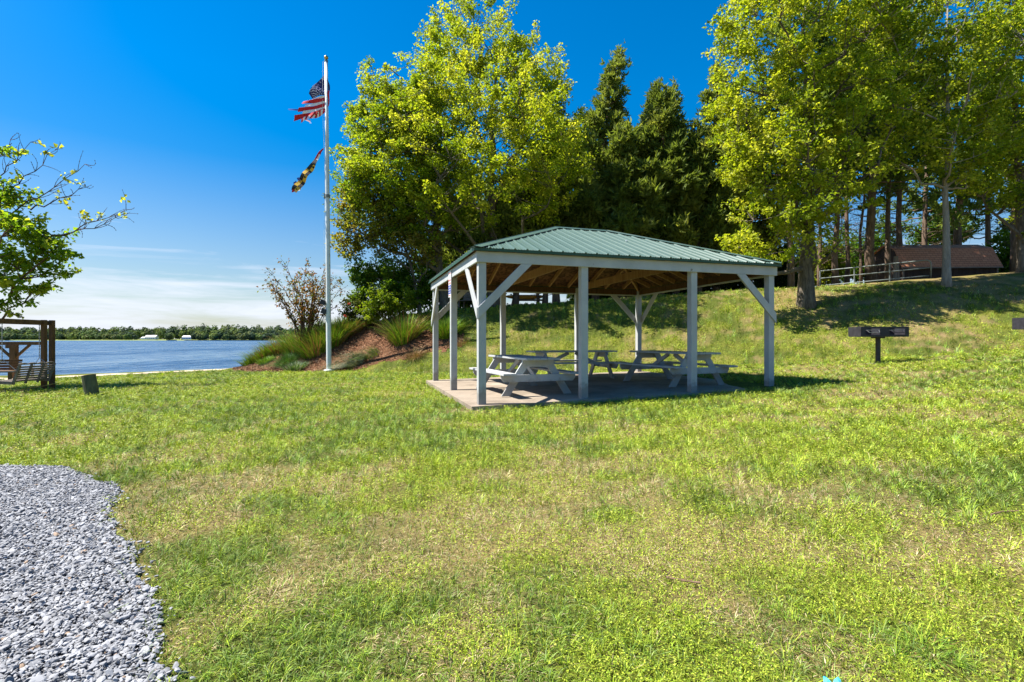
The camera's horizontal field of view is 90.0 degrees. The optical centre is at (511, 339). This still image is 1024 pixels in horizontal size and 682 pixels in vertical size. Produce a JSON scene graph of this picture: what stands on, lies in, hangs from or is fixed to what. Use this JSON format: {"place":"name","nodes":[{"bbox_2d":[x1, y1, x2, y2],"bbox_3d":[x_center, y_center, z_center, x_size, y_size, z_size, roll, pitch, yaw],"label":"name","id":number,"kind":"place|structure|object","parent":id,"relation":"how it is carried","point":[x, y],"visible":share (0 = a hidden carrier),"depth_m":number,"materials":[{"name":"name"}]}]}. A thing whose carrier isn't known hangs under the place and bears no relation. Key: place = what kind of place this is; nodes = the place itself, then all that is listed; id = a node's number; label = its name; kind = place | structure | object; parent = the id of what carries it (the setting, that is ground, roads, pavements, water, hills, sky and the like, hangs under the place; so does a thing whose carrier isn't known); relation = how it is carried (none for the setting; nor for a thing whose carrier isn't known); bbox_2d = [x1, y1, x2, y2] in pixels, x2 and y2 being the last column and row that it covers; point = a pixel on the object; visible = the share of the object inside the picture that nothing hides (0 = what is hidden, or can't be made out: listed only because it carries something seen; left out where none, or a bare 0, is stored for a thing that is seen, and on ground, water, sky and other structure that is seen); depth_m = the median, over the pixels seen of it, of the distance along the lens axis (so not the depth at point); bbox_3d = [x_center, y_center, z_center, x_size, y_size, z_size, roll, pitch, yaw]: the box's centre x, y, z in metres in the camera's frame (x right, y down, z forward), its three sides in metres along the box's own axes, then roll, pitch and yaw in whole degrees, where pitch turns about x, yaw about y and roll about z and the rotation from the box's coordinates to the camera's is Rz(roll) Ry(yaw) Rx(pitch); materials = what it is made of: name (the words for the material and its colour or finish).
{"place":"outdoors","nodes":[
{"label":"outdoors","id":0,"kind":"place"},
{"bbox_2d":[0,359,22,379],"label":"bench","id":1,"kind":"object","parent":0,"point":[9,361],"visible":0.58,"depth_m":19.08,"materials":[{"name":"wood"}]},
{"bbox_2d":[0,463,195,681],"bbox_3d":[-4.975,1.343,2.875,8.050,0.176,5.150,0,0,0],"label":"gravel driveway","id":2,"kind":"structure","parent":0,"point":[61,676],"depth_m":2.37,"materials":[{"name":"grey gravel"}]},
{"bbox_2d":[0,340,281,375],"bbox_3d":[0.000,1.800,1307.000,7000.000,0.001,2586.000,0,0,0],"label":"lake water","id":3,"kind":"structure","parent":0,"point":[79,357],"depth_m":57.60,"materials":[{"name":"blue liquid"}]},
{"bbox_2d":[0,339,283,340],"bbox_3d":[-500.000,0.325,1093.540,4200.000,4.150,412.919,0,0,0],"label":"shore","id":4,"kind":"structure","parent":0,"point":[128,340],"depth_m":910.50,"materials":[{"name":"green plant"}]},
{"bbox_2d":[0,323,299,339],"bbox_3d":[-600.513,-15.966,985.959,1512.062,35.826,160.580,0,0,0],"label":"woodland","id":5,"kind":"object","parent":4,"relation":"on","point":[227,332],"visible":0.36,"depth_m":934.34,"materials":[{"name":"green plant"}]},
{"bbox_2d":[141,335,158,338],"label":"lake house","id":6,"kind":"structure","parent":4,"relation":"on","point":[151,337],"depth_m":918.95,"materials":[{"name":"white"}]},
{"bbox_2d":[458,291,476,308],"bbox_3d":[-2.103,-1.997,25.221,1.060,1.013,0.689,0,0,32],"label":"park bench","id":7,"kind":"object","parent":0,"point":[467,294],"visible":0.38,"depth_m":25.48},
{"bbox_2d":[0,272,1023,681],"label":"ground","id":8,"kind":"structure","parent":0,"point":[944,300],"depth_m":3.70,"materials":[{"name":"green plant"}]},
{"bbox_2d":[0,342,40,378],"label":"shore frame","id":9,"kind":"object","parent":8,"relation":"on","point":[14,352],"visible":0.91,"depth_m":20.41,"materials":[{"name":"brown wood"}]},
{"bbox_2d":[0,318,54,389],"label":"swing frame","id":10,"kind":"object","parent":8,"relation":"on","point":[44,324],"visible":0.59,"depth_m":14.91,"materials":[{"name":"brown wood"}]},
{"bbox_2d":[0,323,55,384],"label":"porch swing","id":11,"kind":"object","parent":10,"relation":"hanging from","point":[36,376],"visible":1,"depth_m":14.17,"materials":[{"name":"wood"}]},
{"bbox_2d":[0,133,137,318],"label":"sapling maple","id":12,"kind":"object","parent":8,"relation":"on","point":[24,227],"visible":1,"depth_m":15.58,"materials":[{"name":"green plant"}]},
{"bbox_2d":[81,374,98,394],"bbox_3d":[-10.710,1.227,13.020,0.410,0.708,0.310,0,0,0],"label":"utility box","id":13,"kind":"object","parent":8,"relation":"on","point":[90,383],"visible":0.79,"depth_m":12.91,"materials":[{"name":"green metal"}]},
{"bbox_2d":[0,368,229,379],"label":"sand","id":14,"kind":"structure","parent":8,"relation":"on","point":[127,373],"depth_m":22.48,"materials":[{"name":"beige sand"}]},
{"bbox_2d":[217,492,280,510],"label":"lawn tuft","id":15,"kind":"object","parent":8,"relation":"on","point":[258,499],"visible":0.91,"depth_m":3.97,"materials":[{"name":"green plant"}]},
{"bbox_2d":[288,511,354,533],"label":"lawn tuft","id":16,"kind":"object","parent":8,"relation":"on","point":[321,522],"visible":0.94,"depth_m":3.49,"materials":[{"name":"green plant"}]},
{"bbox_2d":[231,322,463,371],"bbox_3d":[-7.779,0.255,22.689,12.343,2.288,4.001,0,0,15],"label":"mulch bed","id":17,"kind":"object","parent":8,"relation":"on","point":[422,335],"visible":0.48,"depth_m":21.86,"materials":[{"name":"brown wood"}]},
{"bbox_2d":[231,354,256,365],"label":"grass clump","id":18,"kind":"object","parent":17,"relation":"on","point":[247,362],"visible":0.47,"depth_m":24.60,"materials":[{"name":"green plant"}]},
{"bbox_2d":[240,344,272,362],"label":"grass clump","id":19,"kind":"object","parent":17,"relation":"on","point":[255,355],"visible":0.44,"depth_m":24.38,"materials":[{"name":"green plant"}]},
{"bbox_2d":[254,355,277,364],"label":"grass clump","id":20,"kind":"object","parent":17,"relation":"on","point":[267,360],"visible":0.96,"depth_m":23.42,"materials":[{"name":"green plant"}]},
{"bbox_2d":[251,335,286,356],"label":"grass clump","id":21,"kind":"object","parent":17,"relation":"on","point":[274,352],"visible":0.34,"depth_m":24.32,"materials":[{"name":"green plant"}]},
{"bbox_2d":[253,350,307,368],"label":"grass clump","id":22,"kind":"object","parent":17,"relation":"on","point":[286,359],"visible":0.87,"depth_m":22.63,"materials":[{"name":"green plant"}]},
{"bbox_2d":[265,324,325,355],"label":"grass clump","id":23,"kind":"object","parent":17,"relation":"on","point":[284,348],"visible":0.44,"depth_m":23.50,"materials":[{"name":"green plant"}]},
{"bbox_2d":[278,360,312,370],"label":"creeping juniper shrub","id":24,"kind":"object","parent":17,"relation":"on","point":[296,366],"visible":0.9,"depth_m":21.50,"materials":[{"name":"green plant"}]},
{"bbox_2d":[256,255,348,344],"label":"ornamental tree","id":25,"kind":"object","parent":17,"relation":"on","point":[310,314],"visible":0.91,"depth_m":23.31,"materials":[{"name":"brown plant"}]},
{"bbox_2d":[279,322,352,358],"bbox_3d":[-8.671,-0.024,23.097,3.942,1.798,3.876,0,0,0],"label":"grass clump","id":26,"kind":"object","parent":17,"relation":"on","point":[309,350],"visible":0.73,"depth_m":22.47,"materials":[{"name":"green plant"}]},
{"bbox_2d":[320,55,332,370],"bbox_3d":[-7.557,-5.076,20.960,0.570,13.098,0.440,0,0,0],"label":"flagpole","id":27,"kind":"object","parent":17,"relation":"on","point":[327,304],"visible":0.89,"depth_m":20.89,"materials":[{"name":"white metal"}]},
{"bbox_2d":[291,148,323,192],"bbox_3d":[-8.348,-6.915,20.920,1.304,1.856,0.179,0,0,0],"label":"state flag","id":28,"kind":"object","parent":27,"relation":"hanging from","point":[298,185],"visible":1,"depth_m":20.92,"materials":[{"name":"multicoloured fabric"}]},
{"bbox_2d":[288,75,329,122],"bbox_3d":[-8.300,-9.878,20.937,1.699,2.084,0.234,0,0,0],"label":"national flag","id":29,"kind":"object","parent":27,"relation":"attached to","point":[316,109],"visible":1,"depth_m":20.95,"materials":[{"name":"multicoloured fabric"}]},
{"bbox_2d":[299,316,366,348],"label":"grass clump","id":30,"kind":"object","parent":17,"relation":"on","point":[341,339],"visible":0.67,"depth_m":22.79,"materials":[{"name":"green plant"}]},
{"bbox_2d":[311,313,365,333],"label":"grass clump","id":31,"kind":"object","parent":17,"relation":"on","point":[347,317],"visible":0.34,"depth_m":23.44,"materials":[{"name":"green plant"}]},
{"bbox_2d":[320,350,365,370],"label":"fallen grass","id":32,"kind":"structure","parent":17,"relation":"on","point":[349,361],"depth_m":20.94,"materials":[{"name":"plant"}]},
{"bbox_2d":[331,314,376,335],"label":"grass clump","id":33,"kind":"object","parent":17,"relation":"on","point":[359,329],"visible":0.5,"depth_m":23.41,"materials":[{"name":"green plant"}]},
{"bbox_2d":[337,291,371,321],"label":"flowering shrub","id":34,"kind":"object","parent":17,"relation":"on","point":[349,313],"visible":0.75,"depth_m":23.77,"materials":[{"name":"green plant"}]},
{"bbox_2d":[351,345,379,361],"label":"fallen grass","id":35,"kind":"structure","parent":17,"relation":"on","point":[372,351],"depth_m":21.21,"materials":[{"name":"green plant"}]},
{"bbox_2d":[351,282,424,326],"bbox_3d":[-5.581,-1.425,23.154,3.141,2.329,1.910,0,0,-21],"label":"bright shrub","id":36,"kind":"object","parent":17,"relation":"on","point":[379,309],"visible":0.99,"depth_m":22.94,"materials":[{"name":"green plant"}]},
{"bbox_2d":[371,310,441,346],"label":"grass clump","id":37,"kind":"object","parent":17,"relation":"on","point":[405,330],"visible":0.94,"depth_m":21.61,"materials":[{"name":"green plant"}]},
{"bbox_2d":[394,344,431,361],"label":"dry tuft","id":38,"kind":"object","parent":17,"relation":"on","point":[419,353],"visible":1,"depth_m":20.51,"materials":[{"name":"beige plant"}]},
{"bbox_2d":[414,306,441,323],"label":"grass clump","id":39,"kind":"object","parent":17,"relation":"on","point":[429,313],"visible":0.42,"depth_m":22.86,"materials":[{"name":"green plant"}]},
{"bbox_2d":[421,316,469,339],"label":"grass clump","id":40,"kind":"object","parent":17,"relation":"on","point":[444,328],"visible":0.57,"depth_m":21.22,"materials":[{"name":"green plant"}]},
{"bbox_2d":[325,158,454,315],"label":"olive tree","id":41,"kind":"object","parent":8,"relation":"on","point":[390,243],"visible":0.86,"depth_m":23.58,"materials":[{"name":"green plant"}]},
{"bbox_2d":[344,250,435,317],"bbox_3d":[-5.627,-2.408,24.255,4.627,3.576,3.320,0,0,0],"label":"leafy shrub","id":42,"kind":"object","parent":8,"relation":"on","point":[359,278],"visible":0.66,"depth_m":23.86,"materials":[{"name":"green plant"}]},
{"bbox_2d":[322,55,479,308],"bbox_3d":[-5.393,-7.473,24.917,7.180,12.705,6.654,0,0,-31],"label":"maple tree","id":43,"kind":"object","parent":8,"relation":"on","point":[407,194],"visible":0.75,"depth_m":23.44,"materials":[{"name":"green plant"}]},
{"bbox_2d":[413,250,449,310],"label":"woodland bush","id":44,"kind":"object","parent":8,"relation":"on","point":[428,298],"visible":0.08,"depth_m":27.03,"materials":[{"name":"green plant"}]},
{"bbox_2d":[416,169,485,307],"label":"cedar tree","id":45,"kind":"object","parent":8,"relation":"on","point":[456,238],"visible":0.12,"depth_m":30.02,"materials":[{"name":"green plant"}]},
{"bbox_2d":[449,335,467,347],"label":"dry tuft","id":46,"kind":"object","parent":8,"relation":"on","point":[458,339],"visible":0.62,"depth_m":20.63,"materials":[{"name":"brown plant"}]},
{"bbox_2d":[449,291,510,308],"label":"woodland bush","id":47,"kind":"object","parent":8,"relation":"on","point":[469,304],"visible":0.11,"depth_m":28.08,"materials":[{"name":"green plant"}]},
{"bbox_2d":[374,0,600,306],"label":"maple tree","id":48,"kind":"object","parent":8,"relation":"on","point":[522,117],"visible":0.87,"depth_m":23.17,"materials":[{"name":"green plant"}]},
{"bbox_2d":[463,155,543,304],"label":"cedar tree","id":49,"kind":"object","parent":8,"relation":"on","point":[505,209],"visible":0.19,"depth_m":25.15,"materials":[{"name":"green plant"}]},
{"bbox_2d":[471,133,609,302],"bbox_3d":[2.438,-6.550,26.439,7.809,10.186,5.816,0,0,-39],"label":"cedar tree","id":50,"kind":"object","parent":8,"relation":"on","point":[590,211],"visible":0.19,"depth_m":25.64,"materials":[{"name":"green plant"}]},
{"bbox_2d":[521,154,578,302],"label":"cedar tree","id":51,"kind":"object","parent":8,"relation":"on","point":[544,298],"visible":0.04,"depth_m":27.19,"materials":[{"name":"green plant"}]},
{"bbox_2d":[426,371,746,409],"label":"concrete slab","id":52,"kind":"structure","parent":8,"relation":"on","point":[603,386],"depth_m":11.10,"materials":[{"name":"grey concrete"}]},
{"bbox_2d":[469,354,577,396],"bbox_3d":[0.202,0.737,11.101,1.665,0.750,2.440,0,0,-20],"label":"picnic table","id":53,"kind":"object","parent":52,"relation":"on","point":[529,366],"visible":0.95,"depth_m":10.31,"materials":[{"name":"white paint"}]},
{"bbox_2d":[526,350,623,377],"bbox_3d":[1.661,0.681,14.198,2.440,0.750,1.665,0,0,-17],"label":"picnic table","id":54,"kind":"object","parent":52,"relation":"on","point":[607,363],"visible":0.74,"depth_m":14.10,"materials":[{"name":"white paint"}]},
{"bbox_2d":[428,226,781,404],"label":"picnic pavilion","id":55,"kind":"structure","parent":52,"relation":"on","point":[581,264],"depth_m":10.89,"materials":[{"name":"white paint"}]},
{"bbox_2d":[448,270,450,296],"bbox_3d":[-1.379,-1.230,11.346,0.012,0.580,0.300,0,0,-17],"label":"notice sign","id":56,"kind":"object","parent":55,"relation":"attached to","point":[449,289],"visible":1,"depth_m":11.34,"materials":[{"name":"white paper"}]},
{"bbox_2d":[614,350,737,386],"bbox_3d":[3.802,0.660,12.201,1.665,0.750,2.440,0,0,-21],"label":"picnic table","id":57,"kind":"object","parent":52,"relation":"on","point":[668,368],"visible":0.94,"depth_m":11.62,"materials":[{"name":"white paint"}]},
{"bbox_2d":[565,294,612,301],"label":"woodland bush","id":58,"kind":"object","parent":8,"relation":"on","point":[571,296],"visible":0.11,"depth_m":30.57,"materials":[{"name":"green plant"}]},
{"bbox_2d":[569,39,649,299],"bbox_3d":[5.056,-9.267,29.104,6.795,15.254,7.645,0,0,33],"label":"cedar tree","id":59,"kind":"object","parent":8,"relation":"on","point":[605,118],"visible":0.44,"depth_m":28.05,"materials":[{"name":"green plant"}]},
{"bbox_2d":[582,147,666,297],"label":"cedar tree","id":60,"kind":"object","parent":8,"relation":"on","point":[627,191],"visible":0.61,"depth_m":25.99,"materials":[{"name":"green plant"}]},
{"bbox_2d":[632,92,693,295],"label":"cedar tree","id":61,"kind":"object","parent":8,"relation":"on","point":[647,103],"visible":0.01,"depth_m":29.55,"materials":[{"name":"green plant"}]},
{"bbox_2d":[632,77,705,294],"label":"cedar tree","id":62,"kind":"object","parent":8,"relation":"on","point":[667,149],"visible":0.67,"depth_m":26.85,"materials":[{"name":"green plant"}]},
{"bbox_2d":[666,576,700,583],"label":"fallen twig","id":63,"kind":"object","parent":8,"relation":"on","point":[678,579],"visible":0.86,"depth_m":2.54,"materials":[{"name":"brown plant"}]},
{"bbox_2d":[665,287,705,294],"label":"woodland bush","id":64,"kind":"object","parent":8,"relation":"on","point":[672,292],"visible":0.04,"depth_m":30.45,"materials":[{"name":"green plant"}]},
{"bbox_2d":[667,77,711,293],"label":"cedar tree","id":65,"kind":"object","parent":8,"relation":"on","point":[676,96],"visible":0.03,"depth_m":28.90,"materials":[{"name":"green plant"}]},
{"bbox_2d":[663,117,747,291],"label":"cedar tree","id":66,"kind":"object","parent":8,"relation":"on","point":[710,223],"visible":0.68,"depth_m":26.58,"materials":[{"name":"green plant"}]},
{"bbox_2d":[702,250,751,291],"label":"woodland bush","id":67,"kind":"object","parent":8,"relation":"on","point":[738,285],"visible":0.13,"depth_m":29.39,"materials":[{"name":"green plant"}]},
{"bbox_2d":[692,57,793,291],"bbox_3d":[12.273,-9.188,29.540,7.622,14.324,6.486,0,0,-21],"label":"cedar tree","id":68,"kind":"object","parent":8,"relation":"on","point":[706,94],"visible":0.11,"depth_m":28.86,"materials":[{"name":"green plant"}]},
{"bbox_2d":[742,240,799,288],"bbox_3d":[15.511,-4.323,31.692,4.652,4.136,4.412,0,0,0],"label":"woodland bush","id":69,"kind":"object","parent":8,"relation":"on","point":[758,283],"visible":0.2,"depth_m":30.70,"materials":[{"name":"green plant"}]},
{"bbox_2d":[743,96,799,282],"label":"cedar tree","id":70,"kind":"object","parent":8,"relation":"on","point":[768,229],"visible":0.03,"depth_m":29.36,"materials":[{"name":"green plant"}]},
{"bbox_2d":[763,241,798,287],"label":"woodland bush","id":71,"kind":"object","parent":8,"relation":"on","point":[796,284],"visible":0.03,"depth_m":32.34,"materials":[{"name":"green plant"}]},
{"bbox_2d":[720,0,857,286],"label":"pine tree","id":72,"kind":"object","parent":8,"relation":"on","point":[791,280],"visible":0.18,"depth_m":26.56,"materials":[{"name":"green plant"}]},
{"bbox_2d":[784,224,828,283],"bbox_3d":[21.159,-5.681,37.737,3.840,6.081,3.437,0,0,22],"label":"woodland bush","id":73,"kind":"object","parent":8,"relation":"on","point":[796,255],"visible":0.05,"depth_m":37.17,"materials":[{"name":"green plant"}]},
{"bbox_2d":[699,0,917,308],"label":"maple tree","id":74,"kind":"object","parent":8,"relation":"on","point":[816,126],"visible":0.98,"depth_m":19.42,"materials":[{"name":"green plant"}]},
{"bbox_2d":[775,83,862,285],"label":"pine tree","id":75,"kind":"object","parent":8,"relation":"on","point":[820,256],"visible":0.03,"depth_m":33.90,"materials":[{"name":"plant"}]},
{"bbox_2d":[798,238,853,285],"bbox_3d":[22.029,-4.985,36.018,3.621,4.540,3.501,0,0,0],"label":"woodland bush","id":76,"kind":"object","parent":8,"relation":"on","point":[827,265],"visible":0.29,"depth_m":35.42,"materials":[{"name":"green plant"}]},
{"bbox_2d":[774,0,883,283],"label":"pine tree","id":77,"kind":"object","parent":8,"relation":"on","point":[837,226],"visible":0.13,"depth_m":27.72,"materials":[{"name":"green plant"}]},
{"bbox_2d":[823,676,840,681],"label":"litter scrap","id":78,"kind":"object","parent":8,"relation":"on","point":[826,679],"visible":1,"depth_m":1.78,"materials":[{"name":"teal plastic"}]},
{"bbox_2d":[823,221,864,280],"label":"woodland bush","id":79,"kind":"object","parent":8,"relation":"on","point":[853,242],"visible":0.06,"depth_m":38.69,"materials":[{"name":"green plant"}]},
{"bbox_2d":[800,33,912,284],"bbox_3d":[20.204,-11.082,31.001,7.104,17.045,5.251,0,0,37],"label":"pine tree","id":80,"kind":"object","parent":8,"relation":"on","point":[899,176],"visible":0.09,"depth_m":30.46,"materials":[{"name":"plant"}]},
{"bbox_2d":[839,231,892,282],"bbox_3d":[25.662,-5.323,37.052,3.334,4.734,3.752,0,0,43],"label":"woodland bush","id":81,"kind":"object","parent":8,"relation":"on","point":[856,257],"visible":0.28,"depth_m":36.50,"materials":[{"name":"green plant"}]},
{"bbox_2d":[819,260,931,285],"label":"tube gate","id":82,"kind":"structure","parent":8,"relation":"on","point":[854,275],"depth_m":25.44,"materials":[{"name":"grey metal"}]},
{"bbox_2d":[848,327,908,362],"bbox_3d":[10.278,0.206,14.332,1.300,1.120,0.657,0,0,2],"label":"park grill","id":83,"kind":"object","parent":8,"relation":"on","point":[877,333],"visible":0.98,"depth_m":14.32,"materials":[{"name":"black metal"}]},
{"bbox_2d":[842,52,916,282],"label":"pine tree","id":84,"kind":"object","parent":8,"relation":"on","point":[860,246],"visible":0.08,"depth_m":32.99,"materials":[{"name":"plant"}]},
{"bbox_2d":[856,214,910,246],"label":"woodland bush","id":85,"kind":"object","parent":8,"relation":"on","point":[892,239],"visible":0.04,"depth_m":39.07,"materials":[{"name":"green plant"}]},
{"bbox_2d":[814,0,961,282],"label":"pine tree","id":86,"kind":"object","parent":8,"relation":"on","point":[868,252],"visible":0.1,"depth_m":28.32,"materials":[{"name":"green plant"}]},
{"bbox_2d":[892,256,896,280],"bbox_3d":[20.186,-3.507,27.000,0.195,1.754,0.180,3,0,0],"label":"fence post","id":87,"kind":"object","parent":8,"relation":"on","point":[895,268],"visible":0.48,"depth_m":26.94,"materials":[{"name":"brown wood"}]},
{"bbox_2d":[854,0,961,281],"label":"pine tree","id":88,"kind":"object","parent":8,"relation":"on","point":[888,244],"visible":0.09,"depth_m":29.81,"materials":[{"name":"green plant"}]},
{"bbox_2d":[855,5,973,260],"bbox_3d":[24.800,-12.625,32.269,5.915,19.414,6.489,0,0,-41],"label":"pine tree","id":89,"kind":"object","parent":8,"relation":"on","point":[919,203],"visible":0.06,"depth_m":32.39,"materials":[{"name":"green plant"}]},
{"bbox_2d":[864,31,974,244],"bbox_3d":[28.593,-12.709,36.294,6.193,19.310,6.712,0,0,35],"label":"pine tree","id":90,"kind":"object","parent":8,"relation":"on","point":[925,215],"visible":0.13,"depth_m":35.93,"materials":[{"name":"green plant"}]},
{"bbox_2d":[818,0,1023,286],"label":"maple tree","id":91,"kind":"object","parent":8,"relation":"on","point":[970,116],"visible":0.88,"depth_m":20.37,"materials":[{"name":"green plant"}]},
{"bbox_2d":[875,620,989,672],"bbox_3d":[1.608,1.181,1.999,0.379,0.040,0.351,0,0,0],"label":"lawn tuft","id":92,"kind":"object","parent":8,"relation":"on","point":[934,642],"visible":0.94,"depth_m":2.00,"materials":[{"name":"green plant"}]},
{"bbox_2d":[874,245,1003,281],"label":"garden shed","id":93,"kind":"structure","parent":8,"relation":"on","point":[967,260],"depth_m":31.14,"materials":[{"name":"brown wood"}]},
{"bbox_2d":[902,211,980,244],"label":"woodland bush","id":94,"kind":"object","parent":8,"relation":"on","point":[929,240],"visible":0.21,"depth_m":41.04,"materials":[{"name":"green plant"}]},
{"bbox_2d":[902,15,1008,244],"bbox_3d":[31.992,-12.921,36.536,7.159,19.600,6.790,0,0,0],"label":"pine tree","id":95,"kind":"object","parent":8,"relation":"on","point":[958,208],"visible":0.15,"depth_m":36.01,"materials":[{"name":"green plant"}]},
{"bbox_2d":[928,9,1023,252],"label":"pine tree","id":96,"kind":"object","parent":8,"relation":"on","point":[987,228],"visible":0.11,"depth_m":36.76,"materials":[{"name":"green plant"}]},
{"bbox_2d":[940,0,1023,271],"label":"pine tree","id":97,"kind":"object","parent":8,"relation":"on","point":[1012,262],"visible":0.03,"depth_m":29.50,"materials":[{"name":"green plant"}]},
{"bbox_2d":[948,0,1023,271],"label":"maple tree","id":98,"kind":"object","parent":8,"relation":"on","point":[1014,193],"visible":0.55,"depth_m":22.26,"materials":[{"name":"green plant"}]},
{"bbox_2d":[981,226,1009,272],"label":"woodland bush","id":99,"kind":"object","parent":8,"relation":"on","point":[1003,255],"visible":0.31,"depth_m":32.86,"materials":[{"name":"green plant"}]},
{"bbox_2d":[1012,318,1023,329],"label":"park grill","id":100,"kind":"object","parent":8,"relation":"on","point":[1017,323],"visible":1,"depth_m":12.16,"materials":[{"name":"black metal"}]},
{"bbox_2d":[0,0,1023,338],"label":"sky","id":101,"kind":"structure","parent":0,"point":[180,107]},
{"bbox_2d":[506,295,542,298],"bbox_3d":[0.728,-2.396,29.000,2.304,0.280,0.280,0,0,0],"label":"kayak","id":102,"kind":"object","parent":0,"point":[523,296],"visible":0.5,"depth_m":28.90,"materials":[{"name":"orange plastic"}]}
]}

